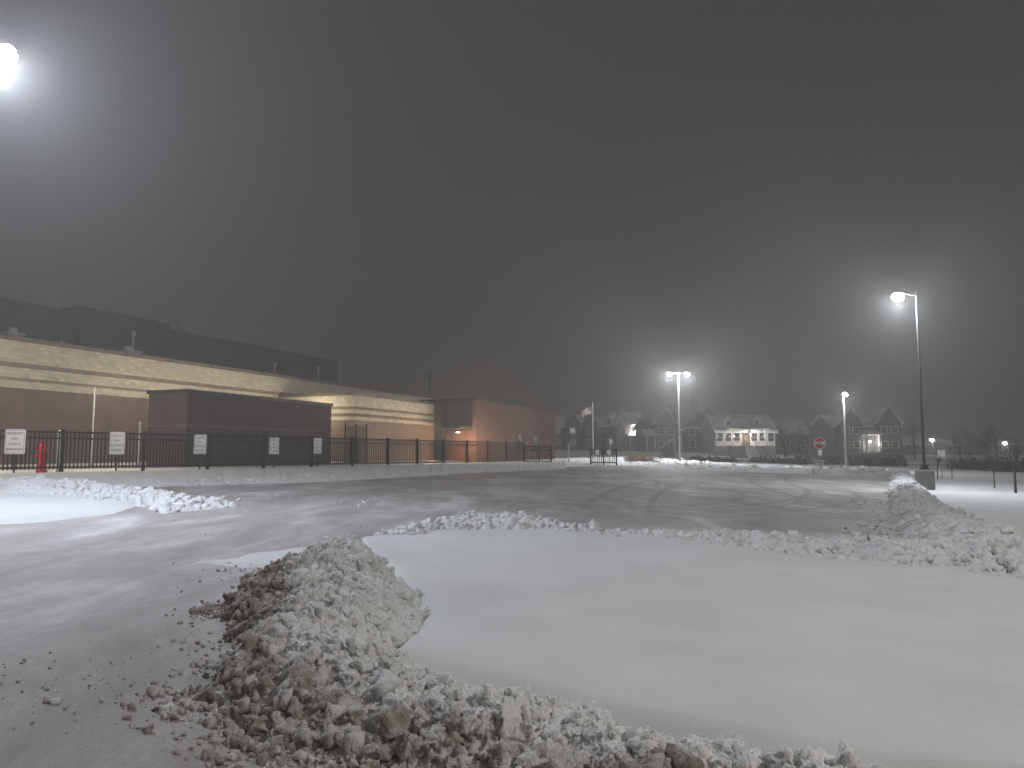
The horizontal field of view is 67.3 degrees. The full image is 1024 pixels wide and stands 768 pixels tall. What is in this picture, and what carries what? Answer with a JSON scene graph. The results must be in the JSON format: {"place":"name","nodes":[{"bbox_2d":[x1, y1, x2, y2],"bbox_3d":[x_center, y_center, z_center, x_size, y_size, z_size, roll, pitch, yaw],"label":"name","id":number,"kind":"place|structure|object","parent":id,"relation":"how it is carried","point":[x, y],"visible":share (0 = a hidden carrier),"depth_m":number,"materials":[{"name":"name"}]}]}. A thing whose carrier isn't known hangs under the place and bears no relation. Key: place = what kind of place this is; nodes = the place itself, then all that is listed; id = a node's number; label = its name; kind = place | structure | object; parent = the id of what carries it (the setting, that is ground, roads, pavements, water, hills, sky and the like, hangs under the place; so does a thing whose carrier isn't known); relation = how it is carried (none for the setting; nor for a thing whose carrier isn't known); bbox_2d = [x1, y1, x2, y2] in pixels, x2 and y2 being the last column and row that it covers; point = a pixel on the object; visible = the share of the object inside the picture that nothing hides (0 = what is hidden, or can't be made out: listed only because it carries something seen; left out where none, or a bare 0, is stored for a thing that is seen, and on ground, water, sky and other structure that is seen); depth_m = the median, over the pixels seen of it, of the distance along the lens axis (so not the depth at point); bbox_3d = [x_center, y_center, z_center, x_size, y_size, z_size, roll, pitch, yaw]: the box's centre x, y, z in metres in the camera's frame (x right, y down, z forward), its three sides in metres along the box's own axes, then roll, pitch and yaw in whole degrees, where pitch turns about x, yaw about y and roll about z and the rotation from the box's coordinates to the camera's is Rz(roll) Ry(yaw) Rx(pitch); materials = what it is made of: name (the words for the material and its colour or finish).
{"place":"outdoors","nodes":[
{"label":"outdoors","id":0,"kind":"place"},
{"bbox_2d":[0,462,476,469],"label":"footpath","id":1,"kind":"structure","parent":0,"point":[205,466],"depth_m":42.46,"materials":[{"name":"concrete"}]},
{"bbox_2d":[0,450,1023,535],"bbox_3d":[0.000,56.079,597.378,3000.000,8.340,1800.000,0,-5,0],"label":"ground","id":2,"kind":"structure","parent":0,"point":[977,493],"depth_m":40.93,"materials":[{"name":"white snow"}]},
{"bbox_2d":[0,42,17,65],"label":"street lamp","id":3,"kind":"object","parent":2,"relation":"on","point":[8,55],"visible":1,"depth_m":15.06,"materials":[{"name":"glass"}]},
{"bbox_2d":[4,429,25,472],"bbox_3d":[-19.925,2.761,30.805,0.772,1.891,0.091,1,-5,-10],"label":"reserved sign","id":4,"kind":"object","parent":2,"relation":"on","point":[15,442],"visible":1,"depth_m":30.81,"materials":[{"name":"white metal"}]},
{"bbox_2d":[34,440,48,472],"bbox_3d":[-19.834,3.098,32.460,0.600,1.480,0.520,2,-5,-20],"label":"fire hydrant","id":5,"kind":"object","parent":2,"relation":"on","point":[43,470],"visible":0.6,"depth_m":32.36,"materials":[{"name":"red metal"}]},
{"bbox_2d":[55,430,60,471],"bbox_3d":[-19.327,2.974,32.866,0.286,2.010,0.286,0,-5,0],"label":"bollard","id":6,"kind":"object","parent":2,"relation":"on","point":[57,470],"visible":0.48,"depth_m":32.77,"materials":[{"name":"metal"}]},
{"bbox_2d":[90,387,95,465],"bbox_3d":[-21.222,2.278,38.953,0.110,4.270,0.110,0,-5,0],"label":"white post","id":7,"kind":"object","parent":2,"relation":"on","point":[91,458],"visible":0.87,"depth_m":38.93,"materials":[{"name":"white metal"}]},
{"bbox_2d":[109,432,124,470],"bbox_3d":[-17.664,3.087,34.355,0.669,1.885,0.091,1,-5,-6],"label":"reserved sign","id":8,"kind":"object","parent":2,"relation":"on","point":[117,443],"visible":1,"depth_m":34.36,"materials":[{"name":"white metal"}]},
{"bbox_2d":[137,422,141,464],"bbox_3d":[-19.322,3.236,39.870,0.154,2.579,0.154,0,-5,0],"label":"marker post","id":9,"kind":"object","parent":2,"relation":"on","point":[140,423],"visible":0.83,"depth_m":39.83,"materials":[{"name":"white metal"}]},
{"bbox_2d":[194,435,206,469],"bbox_3d":[-15.392,3.426,37.919,0.607,1.855,0.091,1,-5,-6],"label":"reserved sign","id":10,"kind":"object","parent":2,"relation":"on","point":[200,441],"visible":1,"depth_m":37.92,"materials":[{"name":"white metal"}]},
{"bbox_2d":[146,389,332,464],"bbox_3d":[-16.770,3.451,49.153,3.050,5.150,13.640,-2,-6,22],"label":"brick enclosure","id":11,"kind":"object","parent":2,"relation":"on","point":[186,411],"visible":0.75,"depth_m":45.75,"materials":[{"name":"brown brick"}]},
{"bbox_2d":[195,547,306,567],"bbox_3d":[-3.364,2.389,10.650,2.100,0.128,2.950,0,-5,0],"label":"snow wedge","id":12,"kind":"object","parent":2,"relation":"on","point":[260,559],"visible":0.36,"depth_m":9.96,"materials":[{"name":"white snow"}]},
{"bbox_2d":[0,429,524,471],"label":"metal fence","id":13,"kind":"object","parent":2,"relation":"on","point":[518,451],"visible":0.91,"depth_m":40.77,"materials":[{"name":"black metal"}]},
{"bbox_2d":[269,438,278,467],"bbox_3d":[-12.928,3.808,41.776,0.523,1.792,0.091,1,-5,-6],"label":"reserved sign","id":14,"kind":"object","parent":2,"relation":"on","point":[273,446],"visible":1,"depth_m":41.77,"materials":[{"name":"white metal"}]},
{"bbox_2d":[0,297,555,464],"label":"school building","id":15,"kind":"structure","parent":2,"relation":"on","point":[57,365],"depth_m":57.66,"materials":[{"name":"brick"}]},
{"bbox_2d":[518,434,522,441],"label":"window","id":16,"kind":"structure","parent":15,"relation":"in","point":[520,436],"depth_m":78.70,"materials":[{"name":"glass"}]},
{"bbox_2d":[533,435,537,451],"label":"window","id":17,"kind":"structure","parent":15,"relation":"in","point":[535,437],"depth_m":82.72,"materials":[{"name":"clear glass"}]},
{"bbox_2d":[0,459,565,487],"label":"snow verge","id":18,"kind":"structure","parent":2,"relation":"on","point":[167,478],"depth_m":32.25,"materials":[{"name":"white snow"}]},
{"bbox_2d":[313,438,321,466],"bbox_3d":[-11.248,4.035,44.410,0.494,1.817,0.091,1,-5,-6],"label":"reserved sign","id":19,"kind":"object","parent":2,"relation":"on","point":[317,446],"visible":1,"depth_m":44.41,"materials":[{"name":"white metal"}]},
{"bbox_2d":[344,423,367,462],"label":"tall gate","id":20,"kind":"structure","parent":2,"relation":"on","point":[355,433],"depth_m":55.79,"materials":[{"name":"black metal"}]},
{"bbox_2d":[427,371,432,395],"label":"utility pole","id":21,"kind":"object","parent":2,"relation":"on","point":[429,377],"visible":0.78,"depth_m":120.39,"materials":[{"name":"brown metal"}]},
{"bbox_2d":[0,486,895,767],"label":"loose snow clumps","id":22,"kind":"object","parent":2,"relation":"on","point":[278,746],"visible":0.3,"depth_m":4.22,"materials":[{"name":"white snow"}]},
{"bbox_2d":[0,465,905,767],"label":"parking lot","id":23,"kind":"structure","parent":2,"relation":"on","point":[100,591],"depth_m":10.72,"materials":[{"name":"white snow"}]},
{"bbox_2d":[0,493,133,523],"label":"snow sheet","id":24,"kind":"object","parent":23,"relation":"on","point":[25,508],"visible":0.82,"depth_m":15.99,"materials":[{"name":"white snow"}]},
{"bbox_2d":[0,474,236,513],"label":"snow pile","id":25,"kind":"object","parent":23,"relation":"on","point":[161,501],"visible":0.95,"depth_m":19.29,"materials":[{"name":"white snow"}]},
{"bbox_2d":[201,535,884,767],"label":"snow ridge","id":26,"kind":"structure","parent":23,"relation":"on","point":[318,634],"depth_m":4.20,"materials":[{"name":"white snow"}]},
{"bbox_2d":[374,510,1023,578],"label":"snow ridge","id":27,"kind":"structure","parent":23,"relation":"on","point":[985,556],"depth_m":11.31,"materials":[{"name":"white snow"}]},
{"bbox_2d":[812,465,909,476],"bbox_3d":[25.241,6.300,55.408,6.870,0.905,17.760,-2,-6,22],"label":"snow pile","id":28,"kind":"object","parent":23,"relation":"on","point":[858,471],"visible":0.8,"depth_m":51.92,"materials":[{"name":"white snow"}]},
{"bbox_2d":[884,469,1023,550],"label":"snow ridge","id":29,"kind":"structure","parent":23,"relation":"on","point":[918,510],"depth_m":14.97,"materials":[{"name":"white snow"}]},
{"bbox_2d":[524,445,551,461],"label":"fence gate","id":30,"kind":"structure","parent":2,"relation":"on","point":[536,449],"depth_m":61.71,"materials":[{"name":"black metal"}]},
{"bbox_2d":[555,411,581,449],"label":"house","id":31,"kind":"structure","parent":2,"relation":"on","point":[567,428],"depth_m":138.83,"materials":[{"name":"grey"}]},
{"bbox_2d":[592,402,593,457],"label":"flagpole","id":32,"kind":"object","parent":2,"relation":"on","point":[592,433],"visible":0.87,"depth_m":79.78,"materials":[{"name":"metal"}]},
{"bbox_2d":[582,407,590,416],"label":"flag","id":33,"kind":"object","parent":32,"relation":"hanging from","point":[586,411],"visible":1,"depth_m":79.96,"materials":[{"name":"fabric"}]},
{"bbox_2d":[580,414,610,449],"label":"house","id":34,"kind":"structure","parent":2,"relation":"on","point":[600,423],"depth_m":149.46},
{"bbox_2d":[599,439,603,449],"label":"door","id":35,"kind":"structure","parent":34,"relation":"in","point":[600,447],"depth_m":149.44,"materials":[{"name":"metal"}]},
{"bbox_2d":[591,428,610,456],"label":"bare tree","id":36,"kind":"object","parent":2,"relation":"on","point":[600,438],"visible":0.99,"depth_m":109.77,"materials":[{"name":"brown plant"}]},
{"bbox_2d":[590,448,616,464],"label":"barrier gate","id":37,"kind":"structure","parent":2,"relation":"on","point":[603,453],"depth_m":63.68,"materials":[{"name":"black metal"}]},
{"bbox_2d":[607,409,642,450],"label":"house","id":38,"kind":"structure","parent":2,"relation":"on","point":[622,425],"depth_m":144.85,"materials":[{"name":"grey"}]},
{"bbox_2d":[623,452,634,461],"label":"grass tuft","id":39,"kind":"object","parent":2,"relation":"on","point":[629,457],"visible":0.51,"depth_m":68.52,"materials":[{"name":"brown plant"}]},
{"bbox_2d":[631,452,642,461],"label":"grass tuft","id":40,"kind":"object","parent":2,"relation":"on","point":[637,457],"visible":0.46,"depth_m":68.43,"materials":[{"name":"beige plant"}]},
{"bbox_2d":[635,452,648,461],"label":"grass tuft","id":41,"kind":"object","parent":2,"relation":"on","point":[643,459],"visible":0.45,"depth_m":68.54,"materials":[{"name":"beige plant"}]},
{"bbox_2d":[644,452,653,461],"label":"grass tuft","id":42,"kind":"object","parent":2,"relation":"on","point":[649,458],"visible":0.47,"depth_m":68.47,"materials":[{"name":"beige plant"}]},
{"bbox_2d":[633,407,685,451],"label":"house","id":43,"kind":"structure","parent":2,"relation":"on","point":[655,433],"depth_m":130.83,"materials":[{"name":"grey"}]},
{"bbox_2d":[657,438,674,456],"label":"outdoor stair","id":44,"kind":"object","parent":2,"relation":"on","point":[669,451],"visible":0.81,"depth_m":122.53,"materials":[{"name":"concrete"}]},
{"bbox_2d":[667,372,688,461],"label":"street lamp","id":45,"kind":"object","parent":2,"relation":"on","point":[678,373],"visible":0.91,"depth_m":72.03,"materials":[{"name":"metal"}]},
{"bbox_2d":[555,456,813,473],"bbox_3d":[14.473,7.696,75.524,22.355,1.230,50.987,0,-5,0],"label":"snow pile","id":46,"kind":"object","parent":2,"relation":"on","point":[669,463],"visible":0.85,"depth_m":60.95,"materials":[{"name":"white snow"}]},
{"bbox_2d":[680,411,704,452],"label":"house","id":47,"kind":"structure","parent":2,"relation":"on","point":[692,435],"depth_m":135.76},
{"bbox_2d":[362,528,1023,767],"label":"snow field","id":48,"kind":"structure","parent":2,"relation":"on","point":[882,662],"depth_m":5.97,"materials":[{"name":"white snow"}]},
{"bbox_2d":[692,368,696,411],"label":"lattice tower","id":49,"kind":"structure","parent":2,"relation":"on","point":[695,393],"depth_m":170.65,"materials":[{"name":"grey metal"}]},
{"bbox_2d":[689,454,707,460],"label":"shrub","id":50,"kind":"object","parent":2,"relation":"on","point":[697,458],"visible":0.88,"depth_m":90.96,"materials":[{"name":"green plant"}]},
{"bbox_2d":[706,455,722,461],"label":"shrub","id":51,"kind":"object","parent":2,"relation":"on","point":[709,458],"visible":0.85,"depth_m":91.17,"materials":[{"name":"green plant"}]},
{"bbox_2d":[715,455,738,461],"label":"shrub","id":52,"kind":"object","parent":2,"relation":"on","point":[727,459],"visible":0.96,"depth_m":89.23,"materials":[{"name":"green plant"}]},
{"bbox_2d":[699,409,777,458],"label":"house","id":53,"kind":"structure","parent":2,"relation":"on","point":[749,436],"depth_m":125.68,"materials":[{"name":"white"}]},
{"bbox_2d":[742,433,747,445],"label":"door","id":54,"kind":"structure","parent":53,"relation":"in","point":[744,435],"depth_m":125.61,"materials":[{"name":"wood"}]},
{"bbox_2d":[748,456,768,462],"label":"shrub","id":55,"kind":"object","parent":2,"relation":"on","point":[757,460],"visible":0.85,"depth_m":89.00,"materials":[{"name":"green plant"}]},
{"bbox_2d":[763,456,784,463],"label":"shrub","id":56,"kind":"object","parent":2,"relation":"on","point":[775,460],"visible":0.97,"depth_m":87.15,"materials":[{"name":"green plant"}]},
{"bbox_2d":[775,421,785,453],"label":"bare tree","id":57,"kind":"object","parent":2,"relation":"on","point":[778,433],"visible":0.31,"depth_m":143.97,"materials":[{"name":"brown plant"}]},
{"bbox_2d":[777,426,792,458],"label":"bare tree","id":58,"kind":"object","parent":2,"relation":"on","point":[782,435],"visible":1,"depth_m":111.45,"materials":[{"name":"brown plant"}]},
{"bbox_2d":[784,455,796,463],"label":"shrub","id":59,"kind":"object","parent":2,"relation":"on","point":[789,461],"visible":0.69,"depth_m":87.32,"materials":[{"name":"green plant"}]},
{"bbox_2d":[772,420,809,454],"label":"house","id":60,"kind":"structure","parent":2,"relation":"on","point":[791,426],"depth_m":149.62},
{"bbox_2d":[790,441,795,451],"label":"door","id":61,"kind":"structure","parent":60,"relation":"in","point":[792,444],"depth_m":149.43,"materials":[{"name":"metal"}]},
{"bbox_2d":[793,455,813,463],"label":"shrub","id":62,"kind":"object","parent":2,"relation":"on","point":[803,460],"visible":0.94,"depth_m":85.25,"materials":[{"name":"green plant"}]},
{"bbox_2d":[814,438,825,469],"bbox_3d":[21.547,5.043,53.788,0.776,2.576,0.093,0,-5,4],"label":"stop sign","id":63,"kind":"object","parent":2,"relation":"on","point":[819,443],"visible":1,"depth_m":53.81,"materials":[{"name":"metal"}]},
{"bbox_2d":[824,455,842,464],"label":"shrub","id":64,"kind":"object","parent":2,"relation":"on","point":[831,460],"visible":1,"depth_m":85.18,"materials":[{"name":"green plant"}]},
{"bbox_2d":[842,392,846,464],"bbox_3d":[26.746,3.823,61.650,0.385,6.437,0.685,0,-5,0],"label":"street lamp","id":65,"kind":"object","parent":2,"relation":"on","point":[845,444],"visible":0.94,"depth_m":61.82,"materials":[{"name":"grey metal"}]},
{"bbox_2d":[807,404,903,461],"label":"house","id":66,"kind":"structure","parent":2,"relation":"on","point":[874,430],"depth_m":116.79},
{"bbox_2d":[843,454,868,465],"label":"shrub","id":67,"kind":"object","parent":2,"relation":"on","point":[856,462],"visible":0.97,"depth_m":83.20,"materials":[{"name":"green plant"}]},
{"bbox_2d":[860,454,885,465],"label":"shrub","id":68,"kind":"object","parent":2,"relation":"on","point":[872,462],"visible":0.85,"depth_m":83.20,"materials":[{"name":"green plant"}]},
{"bbox_2d":[875,455,893,465],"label":"shrub","id":69,"kind":"object","parent":2,"relation":"on","point":[888,462],"visible":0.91,"depth_m":83.02,"materials":[{"name":"green plant"}]},
{"bbox_2d":[885,454,907,466],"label":"shrub","id":70,"kind":"object","parent":2,"relation":"on","point":[900,462],"visible":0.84,"depth_m":83.06,"materials":[{"name":"green plant"}]},
{"bbox_2d":[902,418,920,459],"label":"bare tree","id":71,"kind":"object","parent":2,"relation":"on","point":[912,431],"visible":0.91,"depth_m":124.66,"materials":[{"name":"brown plant"}]},
{"bbox_2d":[891,291,934,489],"bbox_3d":[17.416,0.389,33.472,1.505,8.946,0.760,0,-5,0],"label":"street lamp","id":72,"kind":"object","parent":2,"relation":"on","point":[924,476],"visible":0.94,"depth_m":33.29,"materials":[{"name":"metal"}]},
{"bbox_2d":[902,437,929,454],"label":"house","id":73,"kind":"structure","parent":2,"relation":"on","point":[907,447],"depth_m":169.38,"materials":[{"name":"grey"}]},
{"bbox_2d":[934,455,945,477],"bbox_3d":[26.528,5.094,47.697,0.644,1.620,0.709,0,-5,0],"label":"bare tree","id":74,"kind":"object","parent":2,"relation":"on","point":[939,460],"visible":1,"depth_m":47.69,"materials":[{"name":"brown plant"}]},
{"bbox_2d":[937,450,944,477],"bbox_3d":[27.796,5.213,49.753,0.500,1.861,0.060,0,-5,0],"label":"sign","id":75,"kind":"object","parent":2,"relation":"on","point":[941,453],"visible":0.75,"depth_m":49.78,"materials":[{"name":"metal"}]},
{"bbox_2d":[928,439,968,454],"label":"house","id":76,"kind":"structure","parent":2,"relation":"on","point":[948,447],"depth_m":191.33,"materials":[{"name":"grey"}]},
{"bbox_2d":[944,459,954,477],"bbox_3d":[28.246,5.425,49.665,0.738,1.347,0.579,-2,-6,24],"label":"bare tree","id":77,"kind":"object","parent":2,"relation":"on","point":[951,463],"visible":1,"depth_m":49.67,"materials":[{"name":"brown plant"}]},
{"bbox_2d":[947,428,972,460],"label":"bare tree","id":78,"kind":"object","parent":2,"relation":"on","point":[958,441],"visible":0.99,"depth_m":109.50,"materials":[{"name":"brown plant"}]},
{"bbox_2d":[946,455,980,469],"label":"shrub","id":79,"kind":"object","parent":2,"relation":"on","point":[961,464],"visible":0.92,"depth_m":74.20,"materials":[{"name":"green plant"}]},
{"bbox_2d":[966,453,993,469],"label":"shrub","id":80,"kind":"object","parent":2,"relation":"on","point":[980,462],"visible":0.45,"depth_m":74.18,"materials":[{"name":"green plant"}]},
{"bbox_2d":[978,438,991,461],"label":"bare tree","id":81,"kind":"object","parent":2,"relation":"on","point":[987,450],"visible":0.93,"depth_m":119.42,"materials":[{"name":"brown plant"}]},
{"bbox_2d":[963,434,1023,454],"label":"house","id":82,"kind":"structure","parent":2,"relation":"on","point":[973,447],"depth_m":171.88,"materials":[{"name":"grey"}]},
{"bbox_2d":[978,424,1009,459],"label":"bare tree","id":83,"kind":"object","parent":2,"relation":"on","point":[990,441],"visible":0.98,"depth_m":95.01,"materials":[{"name":"brown plant"}]},
{"bbox_2d":[983,453,1004,487],"bbox_3d":[22.411,4.054,35.702,0.984,1.666,0.609,-1,-5,15],"label":"bare tree","id":84,"kind":"object","parent":2,"relation":"on","point":[996,465],"visible":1,"depth_m":35.75,"materials":[{"name":"brown plant"}]},
{"bbox_2d":[980,452,1023,471],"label":"shrub","id":85,"kind":"object","parent":2,"relation":"on","point":[1007,466],"visible":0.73,"depth_m":69.18,"materials":[{"name":"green plant"}]},
{"bbox_2d":[999,457,1023,471],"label":"shrub","id":86,"kind":"object","parent":2,"relation":"on","point":[1022,462],"visible":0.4,"depth_m":68.96,"materials":[{"name":"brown plant"}]},
{"bbox_2d":[1002,436,1023,492],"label":"bare tree","id":87,"kind":"object","parent":2,"relation":"on","point":[1016,456],"visible":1,"depth_m":31.79,"materials":[{"name":"brown plant"}]},
{"bbox_2d":[0,0,1023,453],"label":"sky","id":88,"kind":"structure","parent":0,"point":[562,206],"materials":[{"name":"grey"}]},
{"bbox_2d":[555,457,942,464],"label":"street","id":89,"kind":"structure","parent":0,"point":[743,460],"depth_m":99.90,"materials":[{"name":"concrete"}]}
]}

